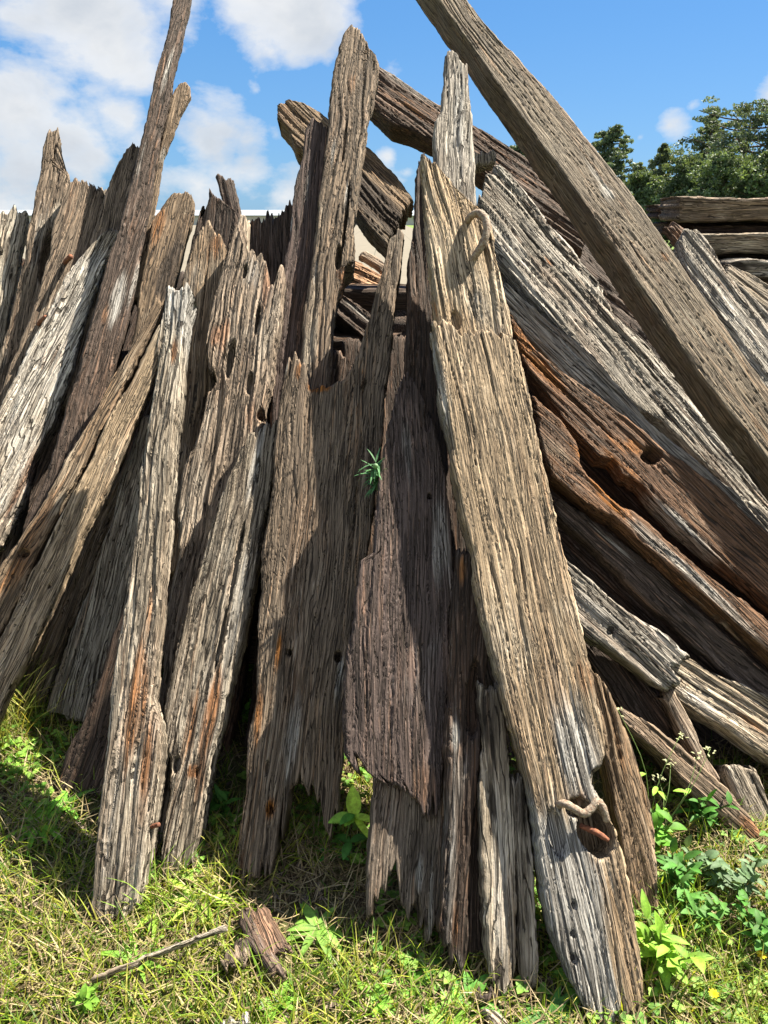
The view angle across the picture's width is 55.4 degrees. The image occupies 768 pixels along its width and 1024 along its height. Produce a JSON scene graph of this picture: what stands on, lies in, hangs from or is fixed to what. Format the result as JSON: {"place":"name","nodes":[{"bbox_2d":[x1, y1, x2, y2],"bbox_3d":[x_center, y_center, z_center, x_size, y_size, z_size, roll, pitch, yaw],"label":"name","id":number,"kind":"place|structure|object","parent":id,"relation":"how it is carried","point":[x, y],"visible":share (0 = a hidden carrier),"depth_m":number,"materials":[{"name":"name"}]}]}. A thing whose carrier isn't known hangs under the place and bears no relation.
{"place":"outdoors","nodes":[
{"label":"outdoors","id":0,"kind":"place"},
{"bbox_2d":[23,225,412,283],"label":"concrete yard","id":1,"kind":"structure","parent":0,"point":[362,243],"depth_m":37.74,"materials":[{"name":"beige concrete"}]},
{"bbox_2d":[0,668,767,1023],"bbox_3d":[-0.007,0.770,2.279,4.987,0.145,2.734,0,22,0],"label":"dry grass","id":2,"kind":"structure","parent":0,"point":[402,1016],"depth_m":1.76,"materials":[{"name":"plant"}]},
{"bbox_2d":[0,225,767,1023],"bbox_3d":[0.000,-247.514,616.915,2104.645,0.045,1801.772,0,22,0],"label":"ground","id":3,"kind":"structure","parent":0,"point":[234,767],"depth_m":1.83,"materials":[{"name":"green plant"}]},
{"bbox_2d":[0,205,28,349],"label":"timber sleeper","id":4,"kind":"object","parent":3,"relation":"on","point":[14,224],"visible":0.88,"depth_m":3.25,"materials":[{"name":"grey wood"}]},
{"bbox_2d":[0,127,69,391],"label":"timber sleeper","id":5,"kind":"object","parent":3,"relation":"on","point":[54,178],"visible":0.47,"depth_m":3.22,"materials":[{"name":"brown wood"}]},
{"bbox_2d":[0,792,76,855],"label":"broadleaf weed","id":6,"kind":"object","parent":3,"relation":"on","point":[50,814],"visible":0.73,"depth_m":2.05,"materials":[{"name":"green plant"}]},
{"bbox_2d":[0,643,76,761],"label":"grass tuft","id":7,"kind":"object","parent":3,"relation":"on","point":[7,728],"visible":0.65,"depth_m":2.42,"materials":[{"name":"green plant"}]},
{"bbox_2d":[0,177,104,565],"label":"timber sleeper","id":8,"kind":"object","parent":3,"relation":"on","point":[76,219],"visible":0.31,"depth_m":3.14,"materials":[{"name":"brown wood"}]},
{"bbox_2d":[0,227,118,551],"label":"timber sleeper","id":9,"kind":"object","parent":3,"relation":"on","point":[31,412],"visible":0.96,"depth_m":2.87,"materials":[{"name":"grey wood"}]},
{"bbox_2d":[62,143,138,415],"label":"timber sleeper","id":10,"kind":"object","parent":9,"relation":"on","point":[112,208],"visible":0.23,"depth_m":3.19,"materials":[{"name":"brown wood"}]},
{"bbox_2d":[0,863,147,1018],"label":"grass tuft","id":11,"kind":"object","parent":3,"relation":"on","point":[59,935],"visible":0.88,"depth_m":1.72,"materials":[{"name":"green plant"}]},
{"bbox_2d":[0,325,159,725],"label":"timber sleeper","id":12,"kind":"object","parent":3,"relation":"on","point":[42,593],"visible":0.96,"depth_m":2.43,"materials":[{"name":"beige wood"}]},
{"bbox_2d":[23,305,136,528],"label":"timber sleeper","id":13,"kind":"object","parent":3,"relation":"on","point":[41,474],"visible":0.05,"depth_m":3.51,"materials":[{"name":"brown wood"}]},
{"bbox_2d":[0,295,164,637],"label":"timber sleeper","id":14,"kind":"object","parent":3,"relation":"on","point":[19,562],"visible":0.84,"depth_m":2.48,"materials":[{"name":"brown wood"}]},
{"bbox_2d":[16,396,152,708],"bbox_3d":[-1.073,0.143,2.707,0.123,1.253,0.098,18,-10,3],"label":"timber sleeper","id":15,"kind":"object","parent":3,"relation":"on","point":[66,613],"visible":0.44,"depth_m":2.63,"materials":[{"name":"brown wood"}]},
{"bbox_2d":[55,598,126,797],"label":"timber sleeper","id":16,"kind":"object","parent":3,"relation":"on","point":[85,754],"visible":0.35,"depth_m":2.21,"materials":[{"name":"brown wood"}]},
{"bbox_2d":[47,415,149,723],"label":"timber sleeper","id":17,"kind":"object","parent":3,"relation":"on","point":[90,636],"visible":0.48,"depth_m":2.52,"materials":[{"name":"brown wood"}]},
{"bbox_2d":[22,0,191,533],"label":"timber sleeper","id":18,"kind":"object","parent":3,"relation":"on","point":[107,332],"visible":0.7,"depth_m":2.96,"materials":[{"name":"brown wood"}]},
{"bbox_2d":[134,82,190,306],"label":"timber sleeper","id":19,"kind":"object","parent":18,"relation":"on","point":[180,99],"visible":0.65,"depth_m":3.24,"materials":[{"name":"brown wood"}]},
{"bbox_2d":[91,283,197,924],"bbox_3d":[-0.653,0.144,2.135,0.167,1.877,0.109,0,-19,0],"label":"timber sleeper","id":20,"kind":"object","parent":3,"relation":"on","point":[136,757],"visible":1,"depth_m":2.00,"materials":[{"name":"grey wood"}]},
{"bbox_2d":[128,386,171,603],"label":"timber sleeper","id":21,"kind":"object","parent":3,"relation":"on","point":[170,581],"visible":0.02,"depth_m":2.80,"materials":[{"name":"brown wood"}]},
{"bbox_2d":[121,191,194,467],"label":"timber sleeper","id":22,"kind":"object","parent":21,"relation":"on","point":[172,226],"visible":0.48,"depth_m":3.05,"materials":[{"name":"brown wood"}]},
{"bbox_2d":[90,925,227,983],"bbox_3d":[-0.511,1.010,1.674,0.306,0.022,0.017,-11,27,-22],"label":"stick","id":23,"kind":"object","parent":3,"relation":"on","point":[160,952],"visible":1,"depth_m":1.67,"materials":[{"name":"grey wood"}]},
{"bbox_2d":[160,872,238,933],"bbox_3d":[-0.467,0.980,1.845,0.199,0.049,0.180,0,22,0],"label":"broadleaf weed","id":24,"kind":"object","parent":3,"relation":"on","point":[200,908],"visible":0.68,"depth_m":1.84,"materials":[{"name":"green plant"}]},
{"bbox_2d":[161,419,277,880],"bbox_3d":[-0.494,0.342,2.167,0.198,1.365,0.117,6,-19,2],"label":"timber sleeper","id":25,"kind":"object","parent":3,"relation":"on","point":[211,648],"visible":0.92,"depth_m":2.10,"materials":[{"name":"grey wood"}]},
{"bbox_2d":[157,222,285,845],"bbox_3d":[-0.542,-0.054,2.408,0.259,2.136,0.139,4,-19,2],"label":"timber sleeper","id":26,"kind":"object","parent":3,"relation":"on","point":[244,334],"visible":0.56,"depth_m":2.46,"materials":[{"name":"brown wood"}]},
{"bbox_2d":[169,220,226,580],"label":"timber sleeper","id":27,"kind":"object","parent":26,"relation":"on","point":[203,270],"visible":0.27,"depth_m":2.63,"materials":[{"name":"brown wood"}]},
{"bbox_2d":[220,408,270,751],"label":"timber sleeper","id":28,"kind":"object","parent":3,"relation":"on","point":[235,713],"visible":0.05,"depth_m":2.43,"materials":[{"name":"brown wood"}]},
{"bbox_2d":[237,908,284,979],"bbox_3d":[-0.293,1.006,1.712,0.044,0.024,0.212,-16,29,-31],"label":"timber offcut","id":29,"kind":"object","parent":3,"relation":"on","point":[266,959],"visible":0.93,"depth_m":1.69,"materials":[{"name":"brown wood"}]},
{"bbox_2d":[244,904,292,960],"bbox_3d":[-0.283,0.994,1.735,0.072,0.021,0.165,-14,29,-28],"label":"timber offcut","id":30,"kind":"object","parent":3,"relation":"on","point":[265,923],"visible":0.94,"depth_m":1.72,"materials":[{"name":"orange wood"}]},
{"bbox_2d":[244,350,351,746],"bbox_3d":[-0.262,0.082,2.598,0.308,1.498,0.094,5,-19,2],"label":"timber sleeper","id":31,"kind":"object","parent":3,"relation":"on","point":[339,367],"visible":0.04,"depth_m":2.76,"materials":[{"name":"brown wood"}]},
{"bbox_2d":[301,24,378,389],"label":"timber sleeper","id":32,"kind":"object","parent":31,"relation":"on","point":[354,85],"visible":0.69,"depth_m":2.78,"materials":[{"name":"brown wood"}]},
{"bbox_2d":[269,117,327,426],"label":"timber sleeper","id":33,"kind":"object","parent":32,"relation":"on","point":[299,251],"visible":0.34,"depth_m":2.75,"materials":[{"name":"brown wood"}]},
{"bbox_2d":[224,902,376,1023],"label":"grass tuft","id":34,"kind":"object","parent":3,"relation":"on","point":[258,969],"visible":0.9,"depth_m":1.66,"materials":[{"name":"green plant"}]},
{"bbox_2d":[286,902,344,960],"bbox_3d":[-0.159,1.022,1.769,0.153,0.041,0.153,5,23,12],"label":"broadleaf weed","id":35,"kind":"object","parent":3,"relation":"on","point":[310,925],"visible":0.91,"depth_m":1.76,"materials":[{"name":"green plant"}]},
{"bbox_2d":[238,229,404,884],"bbox_3d":[-0.178,0.000,2.256,0.361,2.080,0.118,4,-19,1],"label":"timber sleeper","id":36,"kind":"object","parent":3,"relation":"on","point":[316,543],"visible":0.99,"depth_m":2.13,"materials":[{"name":"brown wood"}]},
{"bbox_2d":[402,153,465,571],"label":"timber sleeper","id":37,"kind":"object","parent":36,"relation":"on","point":[418,363],"visible":0.42,"depth_m":2.37,"materials":[{"name":"brown wood"}]},
{"bbox_2d":[432,50,476,205],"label":"timber sleeper","id":38,"kind":"object","parent":37,"relation":"on","point":[453,149],"visible":0.57,"depth_m":2.71,"materials":[{"name":"grey wood"}]},
{"bbox_2d":[328,785,369,864],"bbox_3d":[-0.083,0.844,1.917,0.125,0.230,0.103,0,22,0],"label":"sapling","id":39,"kind":"object","parent":3,"relation":"on","point":[353,807],"visible":0.91,"depth_m":1.90,"materials":[{"name":"green plant"}]},
{"bbox_2d":[342,335,405,554],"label":"timber sleeper","id":40,"kind":"object","parent":3,"relation":"on","point":[350,348],"visible":0.06,"depth_m":2.77,"materials":[{"name":"brown wood"}]},
{"bbox_2d":[0,664,767,1023],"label":"clover","id":41,"kind":"object","parent":3,"relation":"on","point":[522,986],"visible":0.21,"depth_m":1.80,"materials":[{"name":"green plant"}]},
{"bbox_2d":[0,710,767,1023],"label":"wood crumbs","id":42,"kind":"object","parent":3,"relation":"on","point":[276,896],"visible":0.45,"depth_m":1.76,"materials":[{"name":"brown wood"}]},
{"bbox_2d":[365,769,443,946],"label":"timber sleeper","id":43,"kind":"object","parent":3,"relation":"on","point":[404,834],"visible":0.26,"depth_m":1.78,"materials":[{"name":"brown wood"}]},
{"bbox_2d":[341,373,453,821],"bbox_3d":[0.042,0.179,1.996,0.300,1.246,0.063,0,-19,0],"label":"timber sleeper","id":44,"kind":"object","parent":43,"relation":"on","point":[395,690],"visible":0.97,"depth_m":1.93,"materials":[{"name":"brown wood"}]},
{"bbox_2d":[435,548,488,974],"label":"timber sleeper","id":45,"kind":"object","parent":3,"relation":"on","point":[468,662],"visible":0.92,"depth_m":1.79,"materials":[{"name":"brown wood"}]},
{"bbox_2d":[467,804,482,955],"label":"timber sleeper","id":46,"kind":"object","parent":3,"relation":"on","point":[475,944],"visible":0.16,"depth_m":1.73,"materials":[{"name":"brown wood"}]},
{"bbox_2d":[476,680,517,999],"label":"timber sleeper","id":47,"kind":"object","parent":3,"relation":"on","point":[496,848],"visible":0.91,"depth_m":1.72,"materials":[{"name":"grey wood"}]},
{"bbox_2d":[509,773,538,992],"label":"timber sleeper","id":48,"kind":"object","parent":3,"relation":"on","point":[527,949],"visible":0.73,"depth_m":1.70,"materials":[{"name":"grey wood"}]},
{"bbox_2d":[430,319,642,1023],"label":"timber sleeper","id":49,"kind":"object","parent":3,"relation":"on","point":[528,617],"visible":1,"depth_m":1.82,"materials":[{"name":"beige wood"}]},
{"bbox_2d":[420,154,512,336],"bbox_3d":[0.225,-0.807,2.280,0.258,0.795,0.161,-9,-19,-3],"label":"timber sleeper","id":50,"kind":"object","parent":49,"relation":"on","point":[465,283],"visible":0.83,"depth_m":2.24,"materials":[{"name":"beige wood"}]},
{"bbox_2d":[517,986,581,1023],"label":"broadleaf weed","id":51,"kind":"object","parent":3,"relation":"on","point":[557,1002],"visible":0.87,"depth_m":1.59,"materials":[{"name":"green plant"}]},
{"bbox_2d":[416,0,767,500],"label":"timber sleeper","id":52,"kind":"object","parent":3,"relation":"on","point":[702,356],"visible":0.99,"depth_m":2.69,"materials":[{"name":"brown wood"}]},
{"bbox_2d":[591,123,638,180],"bbox_3d":[9.908,-14.354,32.941,2.481,5.540,2.411,-17,28,-36],"label":"pine tree","id":53,"kind":"object","parent":3,"relation":"on","point":[611,153],"visible":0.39,"depth_m":31.97,"materials":[{"name":"green plant"}]},
{"bbox_2d":[477,164,767,514],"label":"timber sleeper","id":54,"kind":"object","parent":3,"relation":"on","point":[548,276],"visible":0.77,"depth_m":2.88,"materials":[{"name":"grey wood"}]},
{"bbox_2d":[591,669,658,912],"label":"timber sleeper","id":55,"kind":"object","parent":3,"relation":"on","point":[627,803],"visible":0.67,"depth_m":1.87,"materials":[{"name":"brown wood"}]},
{"bbox_2d":[578,244,671,372],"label":"timber sleeper","id":56,"kind":"object","parent":3,"relation":"on","point":[622,313],"visible":0.01,"depth_m":3.12,"materials":[{"name":"grey wood"}]},
{"bbox_2d":[370,67,584,257],"bbox_3d":[0.360,-1.663,3.373,1.524,0.126,0.260,40,76,13],"label":"timber sleeper","id":57,"kind":"object","parent":56,"relation":"on","point":[405,114],"visible":0.44,"depth_m":3.36,"materials":[{"name":"brown wood"}]},
{"bbox_2d":[502,283,767,531],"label":"timber sleeper","id":58,"kind":"object","parent":3,"relation":"on","point":[559,349],"visible":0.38,"depth_m":2.71,"materials":[{"name":"grey wood"}]},
{"bbox_2d":[510,314,767,614],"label":"timber sleeper","id":59,"kind":"object","parent":3,"relation":"on","point":[716,529],"visible":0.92,"depth_m":2.46,"materials":[{"name":"orange wood"}]},
{"bbox_2d":[623,168,669,239],"bbox_3d":[11.050,-12.741,31.342,2.678,3.751,2.853,14,26,31],"label":"bushy tree","id":60,"kind":"object","parent":3,"relation":"on","point":[641,186],"visible":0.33,"depth_m":30.59,"materials":[{"name":"green plant"}]},
{"bbox_2d":[528,389,767,620],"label":"timber sleeper","id":61,"kind":"object","parent":3,"relation":"on","point":[602,479],"visible":0.1,"depth_m":2.75,"materials":[{"name":"brown wood"}]},
{"bbox_2d":[561,541,734,750],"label":"timber sleeper","id":62,"kind":"object","parent":3,"relation":"on","point":[572,558],"visible":0.02,"depth_m":2.57,"materials":[{"name":"brown wood"}]},
{"bbox_2d":[530,396,767,667],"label":"timber sleeper","id":63,"kind":"object","parent":3,"relation":"on","point":[737,619],"visible":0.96,"depth_m":2.33,"materials":[{"name":"orange wood"}]},
{"bbox_2d":[585,643,720,795],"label":"timber sleeper","id":64,"kind":"object","parent":3,"relation":"on","point":[631,693],"visible":0.36,"depth_m":2.24,"materials":[{"name":"brown wood"}]},
{"bbox_2d":[549,488,767,673],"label":"timber sleeper","id":65,"kind":"object","parent":3,"relation":"on","point":[633,606],"visible":0.09,"depth_m":2.61,"materials":[{"name":"brown wood"}]},
{"bbox_2d":[553,498,767,695],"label":"timber sleeper","id":66,"kind":"object","parent":3,"relation":"on","point":[705,640],"visible":0.85,"depth_m":2.31,"materials":[{"name":"brown wood"}]},
{"bbox_2d":[616,707,715,827],"bbox_3d":[0.762,0.717,1.981,0.295,0.378,0.145,0,22,0],"label":"seeding weed","id":67,"kind":"object","parent":3,"relation":"on","point":[687,791],"visible":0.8,"depth_m":1.97,"materials":[{"name":"green plant"}]},
{"bbox_2d":[650,803,686,858],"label":"leafy weed","id":68,"kind":"object","parent":3,"relation":"on","point":[662,835],"visible":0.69,"depth_m":1.93,"materials":[{"name":"green plant"}]},
{"bbox_2d":[635,889,714,989],"bbox_3d":[0.645,0.986,1.660,0.187,0.155,0.142,19,28,38],"label":"leafy weed","id":69,"kind":"object","parent":3,"relation":"on","point":[661,945],"visible":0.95,"depth_m":1.65,"materials":[{"name":"green plant"}]},
{"bbox_2d":[656,837,702,894],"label":"leafy weed","id":70,"kind":"object","parent":3,"relation":"on","point":[676,868],"visible":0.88,"depth_m":1.84,"materials":[{"name":"green plant"}]},
{"bbox_2d":[645,151,714,250],"bbox_3d":[12.590,-12.662,30.423,3.742,4.295,3.306,0,22,0],"label":"bushy tree","id":71,"kind":"object","parent":3,"relation":"on","point":[680,183],"visible":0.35,"depth_m":29.77,"materials":[{"name":"green plant"}]},
{"bbox_2d":[618,708,761,847],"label":"timber sleeper","id":72,"kind":"object","parent":3,"relation":"on","point":[656,744],"visible":0.75,"depth_m":2.06,"materials":[{"name":"brown wood"}]},
{"bbox_2d":[656,689,719,781],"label":"timber sleeper","id":73,"kind":"object","parent":72,"relation":"on","point":[675,712],"visible":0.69,"depth_m":2.15,"materials":[{"name":"brown wood"}]},
{"bbox_2d":[633,865,754,996],"bbox_3d":[0.716,0.949,1.750,0.314,0.160,0.324,16,27,34],"label":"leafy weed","id":74,"kind":"object","parent":3,"relation":"on","point":[674,914],"visible":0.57,"depth_m":1.75,"materials":[{"name":"green plant"}]},
{"bbox_2d":[670,871,735,932],"bbox_3d":[0.758,0.957,1.775,0.123,0.112,0.152,-20,29,-40],"label":"leafy weed","id":75,"kind":"object","parent":3,"relation":"on","point":[709,905],"visible":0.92,"depth_m":1.77,"materials":[{"name":"green plant"}]},
{"bbox_2d":[641,893,767,1023],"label":"grass tuft","id":76,"kind":"object","parent":3,"relation":"on","point":[711,984],"visible":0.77,"depth_m":1.62,"materials":[{"name":"green plant"}]},
{"bbox_2d":[675,789,738,832],"bbox_3d":[0.890,0.816,2.036,0.148,0.151,0.150,0,22,0],"label":"leafy weed","id":77,"kind":"object","parent":3,"relation":"on","point":[703,810],"visible":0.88,"depth_m":2.02,"materials":[{"name":"green plant"}]},
{"bbox_2d":[656,658,767,767],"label":"timber sleeper","id":78,"kind":"object","parent":3,"relation":"on","point":[734,713],"visible":0.61,"depth_m":2.18,"materials":[{"name":"grey wood"}]},
{"bbox_2d":[567,561,689,691],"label":"timber sleeper","id":79,"kind":"object","parent":78,"relation":"on","point":[645,653],"visible":0.77,"depth_m":2.18,"materials":[{"name":"grey wood"}]},
{"bbox_2d":[682,834,745,893],"bbox_3d":[0.835,0.905,1.861,0.160,0.130,0.093,16,27,35],"label":"leafy weed","id":80,"kind":"object","parent":3,"relation":"on","point":[718,866],"visible":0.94,"depth_m":1.85,"materials":[{"name":"green plant"}]},
{"bbox_2d":[664,95,767,195],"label":"pine tree","id":81,"kind":"object","parent":3,"relation":"on","point":[724,135],"visible":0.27,"depth_m":31.79,"materials":[{"name":"green plant"}]},
{"bbox_2d":[673,229,767,387],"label":"timber sleeper","id":82,"kind":"object","parent":3,"relation":"on","point":[741,312],"visible":0.63,"depth_m":3.13,"materials":[{"name":"grey wood"}]},
{"bbox_2d":[685,143,767,198],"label":"bushy tree","id":83,"kind":"object","parent":3,"relation":"on","point":[727,164],"visible":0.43,"depth_m":27.75,"materials":[{"name":"green plant"}]},
{"bbox_2d":[719,150,767,198],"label":"bushy tree","id":84,"kind":"object","parent":3,"relation":"on","point":[759,188],"visible":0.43,"depth_m":27.13,"materials":[{"name":"green plant"}]},
{"bbox_2d":[723,264,767,310],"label":"timber sleeper","id":85,"kind":"object","parent":3,"relation":"on","point":[755,287],"visible":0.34,"depth_m":3.32,"materials":[{"name":"grey wood"}]},
{"bbox_2d":[731,854,767,907],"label":"leafy weed","id":86,"kind":"object","parent":3,"relation":"on","point":[749,873],"visible":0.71,"depth_m":1.83,"materials":[{"name":"green plant"}]},
{"bbox_2d":[732,888,767,952],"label":"leafy weed","id":87,"kind":"object","parent":3,"relation":"on","point":[760,919],"visible":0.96,"depth_m":1.72,"materials":[{"name":"green plant"}]},
{"bbox_2d":[733,98,767,193],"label":"pine tree","id":88,"kind":"object","parent":3,"relation":"on","point":[760,136],"visible":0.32,"depth_m":29.48,"materials":[{"name":"green plant"}]},
{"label":"timber sleeper","id":89,"kind":"object","parent":3,"relation":"on","visible":0},
{"bbox_2d":[714,764,767,825],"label":"timber sleeper","id":90,"kind":"object","parent":89,"relation":"on","point":[742,781],"visible":0.54,"depth_m":2.10,"materials":[{"name":"grey wood"}]},
{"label":"timber sleeper","id":91,"kind":"object","parent":3,"relation":"on","visible":0},
{"bbox_2d":[759,278,767,283],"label":"timber sleeper","id":92,"kind":"object","parent":91,"relation":"on","point":[765,280],"visible":0.02,"depth_m":3.78,"materials":[{"name":"brown wood"}]},
{"bbox_2d":[718,257,767,277],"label":"timber sleeper","id":93,"kind":"object","parent":92,"relation":"on","point":[757,268],"visible":0.64,"depth_m":3.71,"materials":[{"name":"grey wood"}]},
{"bbox_2d":[701,232,767,254],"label":"timber sleeper","id":94,"kind":"object","parent":93,"relation":"on","point":[744,243],"visible":0.76,"depth_m":3.80,"materials":[{"name":"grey wood"}]},
{"bbox_2d":[687,224,767,233],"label":"timber sleeper","id":95,"kind":"object","parent":94,"relation":"on","point":[726,228],"visible":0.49,"depth_m":4.01,"materials":[{"name":"brown wood"}]},
{"bbox_2d":[658,196,767,222],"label":"timber sleeper","id":96,"kind":"object","parent":95,"relation":"on","point":[689,209],"visible":0.99,"depth_m":3.89,"materials":[{"name":"brown wood"}]},
{"bbox_2d":[0,0,767,209],"label":"sky","id":97,"kind":"structure","parent":0,"point":[85,69],"materials":[{"name":"blue"}]},
{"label":"timber sleeper","id":98,"kind":"object","parent":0,"visible":0},
{"bbox_2d":[333,332,405,354],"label":"timber sleeper","id":99,"kind":"object","parent":98,"relation":"on","point":[337,339],"visible":0.02,"depth_m":3.17,"materials":[{"name":"brown wood"}]},
{"bbox_2d":[179,188,237,289],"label":"timber sleeper","id":100,"kind":"object","parent":99,"relation":"on","point":[220,214],"visible":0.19,"depth_m":3.11,"materials":[{"name":"brown wood"}]},
{"bbox_2d":[335,295,370,338],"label":"timber sleeper","id":101,"kind":"object","parent":99,"relation":"on","point":[352,318],"visible":0.52,"depth_m":3.19,"materials":[{"name":"brown wood"}]},
{"bbox_2d":[334,283,406,329],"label":"timber sleeper","id":102,"kind":"object","parent":99,"relation":"on","point":[362,296],"visible":0.02,"depth_m":3.26,"materials":[{"name":"brown wood"}]},
{"bbox_2d":[249,200,291,285],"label":"timber sleeper","id":103,"kind":"object","parent":102,"relation":"on","point":[269,237],"visible":0.22,"depth_m":3.06,"materials":[{"name":"brown wood"}]},
{"bbox_2d":[277,99,413,257],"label":"timber sleeper","id":104,"kind":"object","parent":102,"relation":"on","point":[385,207],"visible":0.56,"depth_m":3.34,"materials":[{"name":"brown wood"}]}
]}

